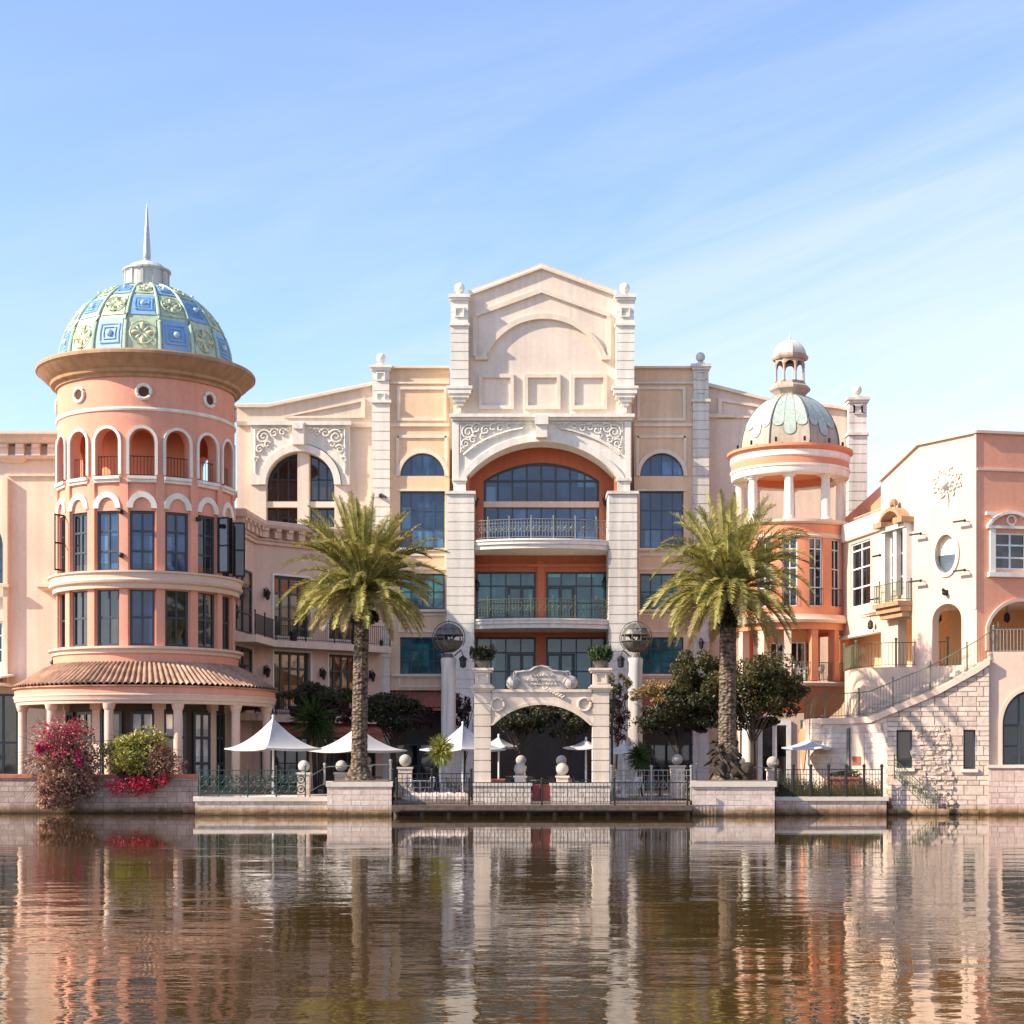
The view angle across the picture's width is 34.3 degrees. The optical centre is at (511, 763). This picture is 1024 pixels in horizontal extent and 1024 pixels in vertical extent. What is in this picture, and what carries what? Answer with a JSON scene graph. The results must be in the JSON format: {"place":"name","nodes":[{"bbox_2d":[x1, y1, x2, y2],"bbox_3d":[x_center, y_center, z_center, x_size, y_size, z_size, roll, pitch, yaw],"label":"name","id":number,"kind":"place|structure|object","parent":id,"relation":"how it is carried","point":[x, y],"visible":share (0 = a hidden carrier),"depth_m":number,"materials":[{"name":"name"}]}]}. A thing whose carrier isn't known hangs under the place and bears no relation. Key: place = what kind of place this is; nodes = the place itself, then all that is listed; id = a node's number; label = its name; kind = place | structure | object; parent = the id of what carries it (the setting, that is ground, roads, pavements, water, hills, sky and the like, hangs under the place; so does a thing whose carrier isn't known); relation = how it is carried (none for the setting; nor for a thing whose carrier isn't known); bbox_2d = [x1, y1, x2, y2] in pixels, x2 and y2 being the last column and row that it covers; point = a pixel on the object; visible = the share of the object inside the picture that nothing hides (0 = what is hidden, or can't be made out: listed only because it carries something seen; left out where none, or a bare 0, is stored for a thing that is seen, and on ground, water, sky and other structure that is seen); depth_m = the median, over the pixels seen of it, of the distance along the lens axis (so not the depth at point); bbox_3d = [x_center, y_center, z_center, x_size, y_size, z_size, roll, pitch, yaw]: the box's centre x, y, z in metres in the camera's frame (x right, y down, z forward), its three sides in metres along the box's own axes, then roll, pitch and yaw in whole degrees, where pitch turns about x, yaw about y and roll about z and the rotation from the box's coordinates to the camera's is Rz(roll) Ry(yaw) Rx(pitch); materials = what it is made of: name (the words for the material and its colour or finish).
{"place":"outdoors","nodes":[
{"label":"outdoors","id":0,"kind":"place"},
{"bbox_2d":[277,490,449,780],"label":"palm tree","id":1,"kind":"object","parent":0,"point":[365,575],"visible":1,"depth_m":70.84,"materials":[{"name":"green plant"}]},
{"bbox_2d":[0,813,1023,1023],"bbox_3d":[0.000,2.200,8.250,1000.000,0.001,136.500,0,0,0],"label":"water","id":2,"kind":"structure","parent":0,"point":[452,919],"depth_m":23.36,"materials":[{"name":"brown liquid"}]},
{"bbox_2d":[0,774,198,813],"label":"quay wall","id":3,"kind":"structure","parent":2,"relation":"in","point":[177,793],"depth_m":72.46,"materials":[{"name":"stone"}]},
{"bbox_2d":[13,715,110,813],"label":"flowering bush","id":4,"kind":"object","parent":3,"relation":"on","point":[64,750],"visible":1,"depth_m":71.54,"materials":[{"name":"pink plant"}]},
{"bbox_2d":[96,723,188,797],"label":"flowering bush","id":5,"kind":"object","parent":3,"relation":"on","point":[141,763],"visible":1,"depth_m":71.95,"materials":[{"name":"green plant"}]},
{"bbox_2d":[193,794,326,814],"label":"quay wall","id":6,"kind":"structure","parent":2,"relation":"in","point":[314,804],"depth_m":69.90,"materials":[{"name":"stone"}]},
{"bbox_2d":[198,765,305,796],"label":"lattice fence","id":7,"kind":"object","parent":6,"relation":"on","point":[240,781],"visible":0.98,"depth_m":69.99,"materials":[{"name":"green metal"}]},
{"bbox_2d":[224,715,321,795],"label":"parasol","id":8,"kind":"object","parent":6,"relation":"on","point":[273,734],"visible":0.9,"depth_m":72.75,"materials":[{"name":"white fabric"}]},
{"bbox_2d":[296,760,311,796],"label":"ball post","id":9,"kind":"object","parent":6,"relation":"on","point":[302,764],"visible":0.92,"depth_m":70.65,"materials":[{"name":"stone"}]},
{"bbox_2d":[326,780,392,815],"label":"planter","id":10,"kind":"object","parent":2,"relation":"in","point":[360,798],"visible":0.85,"depth_m":69.20,"materials":[{"name":"stone"}]},
{"bbox_2d":[392,804,693,815],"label":"timber deck","id":11,"kind":"structure","parent":2,"relation":"in","point":[528,809],"depth_m":68.70,"materials":[{"name":"brown wood"}]},
{"bbox_2d":[395,777,688,805],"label":"iron fence","id":12,"kind":"object","parent":11,"relation":"on","point":[542,782],"visible":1,"depth_m":68.54,"materials":[{"name":"metal"}]},
{"bbox_2d":[688,779,776,815],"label":"planter","id":13,"kind":"object","parent":2,"relation":"in","point":[753,797],"visible":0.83,"depth_m":69.00,"materials":[{"name":"stone"}]},
{"bbox_2d":[639,488,819,779],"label":"palm tree","id":14,"kind":"object","parent":13,"relation":"in","point":[728,565],"visible":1,"depth_m":70.74,"materials":[{"name":"green plant"}]},
{"bbox_2d":[775,796,888,814],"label":"quay wall","id":15,"kind":"structure","parent":2,"relation":"in","point":[830,805],"depth_m":69.90,"materials":[{"name":"stone"}]},
{"bbox_2d":[781,736,831,784],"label":"parasol","id":16,"kind":"object","parent":15,"relation":"on","point":[808,744],"visible":0.94,"depth_m":72.92,"materials":[{"name":"fabric"}]},
{"bbox_2d":[774,764,883,796],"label":"iron fence","id":17,"kind":"object","parent":15,"relation":"on","point":[828,774],"visible":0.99,"depth_m":70.09,"materials":[{"name":"metal"}]},
{"bbox_2d":[0,0,1023,507],"label":"sky","id":18,"kind":"structure","parent":0,"point":[843,178],"materials":[{"name":"blue"}]},
{"bbox_2d":[278,790,775,814],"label":"terrace","id":19,"kind":"structure","parent":0,"point":[632,799],"depth_m":70.60,"materials":[{"name":"stone"}]},
{"bbox_2d":[0,431,68,773],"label":"townhouse","id":20,"kind":"structure","parent":19,"relation":"on","point":[27,570],"depth_m":83.00,"materials":[{"name":"paint"}]},
{"bbox_2d":[12,206,277,793],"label":"domed tower","id":21,"kind":"structure","parent":19,"relation":"on","point":[145,378],"depth_m":77.03,"materials":[{"name":"paint"}]},
{"bbox_2d":[73,513,86,571],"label":"window","id":22,"kind":"structure","parent":21,"relation":"in","point":[79,520],"depth_m":77.37,"materials":[{"name":"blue glass"}]},
{"bbox_2d":[73,591,86,646],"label":"window","id":23,"kind":"structure","parent":21,"relation":"in","point":[79,598],"depth_m":77.37,"materials":[{"name":"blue glass"}]},
{"bbox_2d":[98,511,118,569],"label":"window","id":24,"kind":"structure","parent":21,"relation":"in","point":[108,521],"depth_m":76.64,"materials":[{"name":"blue glass"}]},
{"bbox_2d":[98,590,118,645],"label":"window","id":25,"kind":"structure","parent":21,"relation":"in","point":[108,600],"depth_m":76.64,"materials":[{"name":"blue glass"}]},
{"bbox_2d":[100,711,121,773],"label":"glazed door","id":26,"kind":"structure","parent":21,"relation":"in","point":[117,714],"depth_m":76.80,"materials":[{"name":"grey glass"}]},
{"bbox_2d":[130,711,153,744],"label":"glazed door","id":27,"kind":"structure","parent":21,"relation":"in","point":[137,718],"depth_m":76.75,"materials":[{"name":"grey glass"}]},
{"bbox_2d":[130,511,154,569],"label":"window","id":28,"kind":"structure","parent":21,"relation":"in","point":[142,523],"depth_m":76.58,"materials":[{"name":"blue glass"}]},
{"bbox_2d":[130,590,154,645],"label":"window","id":29,"kind":"structure","parent":21,"relation":"in","point":[142,602],"depth_m":76.58,"materials":[{"name":"blue glass"}]},
{"bbox_2d":[164,712,185,773],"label":"glazed door","id":30,"kind":"structure","parent":21,"relation":"in","point":[168,716],"depth_m":77.26,"materials":[{"name":"grey glass"}]},
{"bbox_2d":[165,512,187,571],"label":"window","id":31,"kind":"structure","parent":21,"relation":"in","point":[176,524],"depth_m":77.11,"materials":[{"name":"blue glass"}]},
{"bbox_2d":[165,590,187,646],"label":"window","id":32,"kind":"structure","parent":21,"relation":"in","point":[176,602],"depth_m":77.11,"materials":[{"name":"blue glass"}]},
{"bbox_2d":[193,712,210,788],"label":"glazed door","id":33,"kind":"structure","parent":21,"relation":"in","point":[201,720],"depth_m":78.30,"materials":[{"name":"grey glass"}]},
{"bbox_2d":[198,515,213,574],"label":"window","id":34,"kind":"structure","parent":21,"relation":"in","point":[205,526],"depth_m":78.24,"materials":[{"name":"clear glass"}]},
{"bbox_2d":[198,593,213,647],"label":"window","id":35,"kind":"structure","parent":21,"relation":"in","point":[205,601],"depth_m":78.19,"materials":[{"name":"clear glass"}]},
{"bbox_2d":[216,713,224,788],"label":"glazed door","id":36,"kind":"structure","parent":21,"relation":"in","point":[220,717],"depth_m":79.65,"materials":[{"name":"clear glass"}]},
{"bbox_2d":[223,596,228,649],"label":"window","id":37,"kind":"structure","parent":21,"relation":"in","point":[225,599],"depth_m":79.90,"materials":[{"name":"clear glass"}]},
{"bbox_2d":[285,692,339,792],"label":"yucca","id":38,"kind":"object","parent":19,"relation":"on","point":[318,722],"visible":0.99,"depth_m":81.68,"materials":[{"name":"green plant"}]},
{"bbox_2d":[225,508,399,790],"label":"balcony building","id":39,"kind":"structure","parent":19,"relation":"on","point":[278,648],"depth_m":87.75,"materials":[{"name":"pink paint"}]},
{"bbox_2d":[235,570,251,633],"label":"french door","id":40,"kind":"structure","parent":39,"relation":"in","point":[243,606],"depth_m":85.14,"materials":[{"name":"black glass"}]},
{"bbox_2d":[261,737,308,789],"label":"shop window","id":41,"kind":"structure","parent":39,"relation":"in","point":[284,760],"depth_m":87.82,"materials":[{"name":"black glass"}]},
{"bbox_2d":[274,576,307,636],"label":"french door","id":42,"kind":"structure","parent":39,"relation":"in","point":[285,609],"depth_m":88.16,"materials":[{"name":"black glass"}]},
{"bbox_2d":[274,651,307,709],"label":"french door","id":43,"kind":"structure","parent":39,"relation":"in","point":[290,668],"depth_m":88.23,"materials":[{"name":"black glass"}]},
{"bbox_2d":[329,654,352,708],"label":"french door","id":44,"kind":"structure","parent":39,"relation":"in","point":[340,666],"depth_m":90.43,"materials":[{"name":"black glass"}]},
{"bbox_2d":[329,583,354,639],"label":"french door","id":45,"kind":"structure","parent":39,"relation":"in","point":[350,630],"depth_m":90.41,"materials":[{"name":"black glass"}]},
{"bbox_2d":[318,737,375,788],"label":"shop window","id":46,"kind":"structure","parent":39,"relation":"in","point":[336,757],"depth_m":89.82,"materials":[{"name":"black glass"}]},
{"bbox_2d":[279,679,375,792],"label":"tree","id":47,"kind":"object","parent":19,"relation":"on","point":[340,699],"visible":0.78,"depth_m":82.03,"materials":[{"name":"green plant"}]},
{"bbox_2d":[310,731,406,752],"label":"parasol","id":48,"kind":"object","parent":19,"relation":"on","point":[342,745],"visible":0.46,"depth_m":76.01,"materials":[{"name":"white fabric"}]},
{"bbox_2d":[368,692,435,779],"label":"tree","id":49,"kind":"object","parent":19,"relation":"on","point":[385,705],"visible":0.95,"depth_m":83.08,"materials":[{"name":"green plant"}]},
{"bbox_2d":[397,754,413,796],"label":"ball post","id":50,"kind":"object","parent":19,"relation":"on","point":[405,760],"visible":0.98,"depth_m":72.90,"materials":[{"name":"stone"}]},
{"bbox_2d":[391,768,472,799],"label":"iron fence","id":51,"kind":"object","parent":19,"relation":"on","point":[412,778],"visible":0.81,"depth_m":71.68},
{"bbox_2d":[424,732,455,792],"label":"yucca","id":52,"kind":"object","parent":19,"relation":"on","point":[440,748],"visible":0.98,"depth_m":72.42,"materials":[{"name":"green plant"}]},
{"bbox_2d":[432,619,466,792],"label":"globe pillar","id":53,"kind":"structure","parent":19,"relation":"on","point":[448,687],"depth_m":81.70,"materials":[{"name":"stone"}]},
{"bbox_2d":[420,721,505,791],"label":"parasol","id":54,"kind":"object","parent":19,"relation":"on","point":[462,736],"visible":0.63,"depth_m":75.64,"materials":[{"name":"fabric"}]},
{"bbox_2d":[456,692,473,788],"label":"tree","id":55,"kind":"object","parent":19,"relation":"on","point":[463,713],"visible":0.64,"depth_m":83.67,"materials":[{"name":"green plant"}]},
{"bbox_2d":[494,705,555,775],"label":"tree","id":56,"kind":"object","parent":19,"relation":"on","point":[507,723],"visible":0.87,"depth_m":80.29,"materials":[{"name":"green plant"}]},
{"bbox_2d":[470,665,612,802],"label":"stone gateway","id":57,"kind":"object","parent":19,"relation":"on","point":[541,685],"visible":1,"depth_m":70.70,"materials":[{"name":"stone"}]},
{"bbox_2d":[469,644,497,667],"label":"potted plant","id":58,"kind":"object","parent":57,"relation":"on","point":[483,656],"visible":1,"depth_m":70.85,"materials":[{"name":"green plant"}]},
{"bbox_2d":[587,643,615,667],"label":"potted plant","id":59,"kind":"object","parent":57,"relation":"on","point":[597,657],"visible":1,"depth_m":70.84,"materials":[{"name":"green plant"}]},
{"bbox_2d":[236,263,869,790],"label":"arcade building","id":60,"kind":"structure","parent":19,"relation":"on","point":[540,457],"depth_m":92.60,"materials":[{"name":"paint"}]},
{"bbox_2d":[268,454,296,523],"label":"window","id":61,"kind":"structure","parent":60,"relation":"in","point":[282,482],"depth_m":93.55,"materials":[{"name":"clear glass"}]},
{"bbox_2d":[310,455,333,526],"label":"window","id":62,"kind":"structure","parent":60,"relation":"in","point":[321,477],"depth_m":93.55,"materials":[{"name":"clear glass"}]},
{"bbox_2d":[394,744,417,787],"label":"shop window","id":63,"kind":"structure","parent":60,"relation":"in","point":[412,749],"depth_m":92.85,"materials":[{"name":"black glass"}]},
{"bbox_2d":[400,454,444,475],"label":"window","id":64,"kind":"structure","parent":60,"relation":"in","point":[419,464],"depth_m":92.80,"materials":[{"name":"blue glass"}]},
{"bbox_2d":[400,492,444,547],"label":"window","id":65,"kind":"structure","parent":60,"relation":"in","point":[427,509],"depth_m":92.80,"materials":[{"name":"blue glass"}]},
{"bbox_2d":[400,574,444,608],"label":"window","id":66,"kind":"structure","parent":60,"relation":"in","point":[437,600],"depth_m":92.80,"materials":[{"name":"teal glass"}]},
{"bbox_2d":[400,637,444,673],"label":"window","id":67,"kind":"structure","parent":60,"relation":"in","point":[418,655],"depth_m":92.80,"materials":[{"name":"teal glass"}]},
{"bbox_2d":[418,744,439,787],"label":"shop window","id":68,"kind":"structure","parent":60,"relation":"in","point":[424,766],"depth_m":92.85,"materials":[{"name":"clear glass"}]},
{"bbox_2d":[476,572,535,618],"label":"window","id":69,"kind":"structure","parent":60,"relation":"in","point":[495,585],"depth_m":93.60,"materials":[{"name":"teal glass"}]},
{"bbox_2d":[476,637,535,688],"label":"window","id":70,"kind":"structure","parent":60,"relation":"in","point":[513,654],"depth_m":93.60,"materials":[{"name":"teal glass"}]},
{"bbox_2d":[484,463,598,538],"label":"window","id":71,"kind":"structure","parent":60,"relation":"in","point":[535,481],"depth_m":93.60,"materials":[{"name":"blue glass"}]},
{"bbox_2d":[546,637,605,688],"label":"window","id":72,"kind":"structure","parent":60,"relation":"in","point":[570,654],"depth_m":93.60,"materials":[{"name":"teal glass"}]},
{"bbox_2d":[546,572,606,618],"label":"window","id":73,"kind":"structure","parent":60,"relation":"in","point":[564,585],"depth_m":93.60,"materials":[{"name":"teal glass"}]},
{"bbox_2d":[643,744,666,787],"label":"shop window","id":74,"kind":"structure","parent":60,"relation":"in","point":[659,753],"depth_m":92.85,"materials":[{"name":"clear glass"}]},
{"bbox_2d":[640,454,682,475],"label":"window","id":75,"kind":"structure","parent":60,"relation":"in","point":[658,464],"depth_m":92.80,"materials":[{"name":"blue glass"}]},
{"bbox_2d":[640,492,682,547],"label":"window","id":76,"kind":"structure","parent":60,"relation":"in","point":[656,526],"depth_m":92.80,"materials":[{"name":"blue glass"}]},
{"bbox_2d":[640,574,682,608],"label":"window","id":77,"kind":"structure","parent":60,"relation":"in","point":[648,587],"depth_m":92.80,"materials":[{"name":"teal glass"}]},
{"bbox_2d":[640,637,682,673],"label":"window","id":78,"kind":"structure","parent":60,"relation":"in","point":[657,657],"depth_m":92.80,"materials":[{"name":"teal glass"}]},
{"bbox_2d":[666,744,690,787],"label":"shop window","id":79,"kind":"structure","parent":60,"relation":"in","point":[685,748],"depth_m":92.85,"materials":[{"name":"black glass"}]},
{"bbox_2d":[538,705,592,775],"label":"tree","id":80,"kind":"object","parent":19,"relation":"on","point":[574,723],"visible":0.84,"depth_m":81.40,"materials":[{"name":"green plant"}]},
{"bbox_2d":[608,672,632,788],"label":"tree","id":81,"kind":"object","parent":19,"relation":"on","point":[619,719],"visible":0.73,"depth_m":79.39,"materials":[{"name":"green plant"}]},
{"bbox_2d":[617,619,651,793],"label":"globe pillar","id":82,"kind":"structure","parent":19,"relation":"on","point":[635,647],"depth_m":81.69,"materials":[{"name":"stone"}]},
{"bbox_2d":[625,738,656,796],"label":"yucca","id":83,"kind":"object","parent":19,"relation":"on","point":[640,757],"visible":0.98,"depth_m":73.83,"materials":[{"name":"green plant"}]},
{"bbox_2d":[610,765,692,799],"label":"iron fence","id":84,"kind":"object","parent":19,"relation":"on","point":[630,775],"visible":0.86,"depth_m":71.69,"materials":[{"name":"metal"}]},
{"bbox_2d":[629,678,716,764],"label":"tree","id":85,"kind":"object","parent":19,"relation":"on","point":[651,725],"visible":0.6,"depth_m":78.42,"materials":[{"name":"green plant"}]},
{"bbox_2d":[669,754,685,796],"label":"ball post","id":86,"kind":"object","parent":19,"relation":"on","point":[677,759],"visible":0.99,"depth_m":72.90,"materials":[{"name":"stone"}]},
{"bbox_2d":[654,649,810,779],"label":"tree","id":87,"kind":"object","parent":19,"relation":"on","point":[765,684],"visible":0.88,"depth_m":76.37,"materials":[{"name":"green plant"}]},
{"bbox_2d":[727,334,852,784],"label":"domed rotunda","id":88,"kind":"structure","parent":19,"relation":"on","point":[790,446],"depth_m":83.62,"materials":[{"name":"pink paint"}]},
{"bbox_2d":[758,721,790,784],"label":"glazed door","id":89,"kind":"structure","parent":88,"relation":"in","point":[765,739],"depth_m":83.43,"materials":[{"name":"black glass"}]},
{"bbox_2d":[782,538,796,605],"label":"window","id":90,"kind":"structure","parent":88,"relation":"in","point":[792,597],"depth_m":83.21,"materials":[{"name":"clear glass"}]},
{"bbox_2d":[792,642,804,679],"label":"glazed door","id":91,"kind":"structure","parent":88,"relation":"in","point":[798,648],"depth_m":84.81,"materials":[{"name":"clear glass"}]},
{"bbox_2d":[809,538,820,605],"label":"window","id":92,"kind":"structure","parent":88,"relation":"in","point":[814,543],"depth_m":83.29,"materials":[{"name":"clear glass"}]},
{"bbox_2d":[832,539,838,607],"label":"window","id":93,"kind":"structure","parent":88,"relation":"in","point":[835,543],"depth_m":84.02,"materials":[{"name":"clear glass"}]},
{"bbox_2d":[798,622,998,814],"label":"stone staircase","id":94,"kind":"structure","parent":19,"relation":"on","point":[926,744],"depth_m":70.97,"materials":[{"name":"beige stone"}]},
{"bbox_2d":[852,733,863,786],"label":"service door","id":95,"kind":"structure","parent":94,"relation":"in","point":[857,738],"depth_m":72.31,"materials":[{"name":"beige paint"}]},
{"bbox_2d":[896,730,911,767],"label":"window","id":96,"kind":"structure","parent":94,"relation":"in","point":[903,737],"depth_m":71.52,"materials":[{"name":"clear glass"}]},
{"bbox_2d":[963,730,974,768],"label":"window","id":97,"kind":"structure","parent":94,"relation":"in","point":[968,735],"depth_m":70.93,"materials":[{"name":"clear glass"}]},
{"bbox_2d":[777,771,879,796],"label":"ornamental grass","id":98,"kind":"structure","parent":0,"point":[784,789],"depth_m":70.87,"materials":[{"name":"green plant"}]},
{"bbox_3d":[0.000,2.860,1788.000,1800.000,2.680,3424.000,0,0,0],"label":"ground","id":99,"kind":"structure","parent":0,"visible":0},
{"bbox_2d":[839,430,1023,814],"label":"corner building","id":100,"kind":"structure","parent":99,"relation":"on","point":[932,536],"depth_m":73.80,"materials":[{"name":"beige paint"}]},
{"bbox_2d":[852,539,869,607],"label":"window","id":101,"kind":"structure","parent":100,"relation":"in","point":[861,550],"depth_m":82.16,"materials":[{"name":"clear glass"}]},
{"bbox_2d":[932,530,959,576],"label":"oval window","id":102,"kind":"structure","parent":100,"relation":"in","point":[949,551],"depth_m":73.45,"materials":[{"name":"white glass"}]},
{"bbox_2d":[996,532,1023,569],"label":"window","id":103,"kind":"structure","parent":100,"relation":"in","point":[1009,546],"depth_m":72.42,"materials":[{"name":"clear glass"}]},
{"bbox_2d":[1002,692,1023,764],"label":"window","id":104,"kind":"structure","parent":100,"relation":"in","point":[1013,718],"depth_m":70.83,"materials":[{"name":"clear glass"}]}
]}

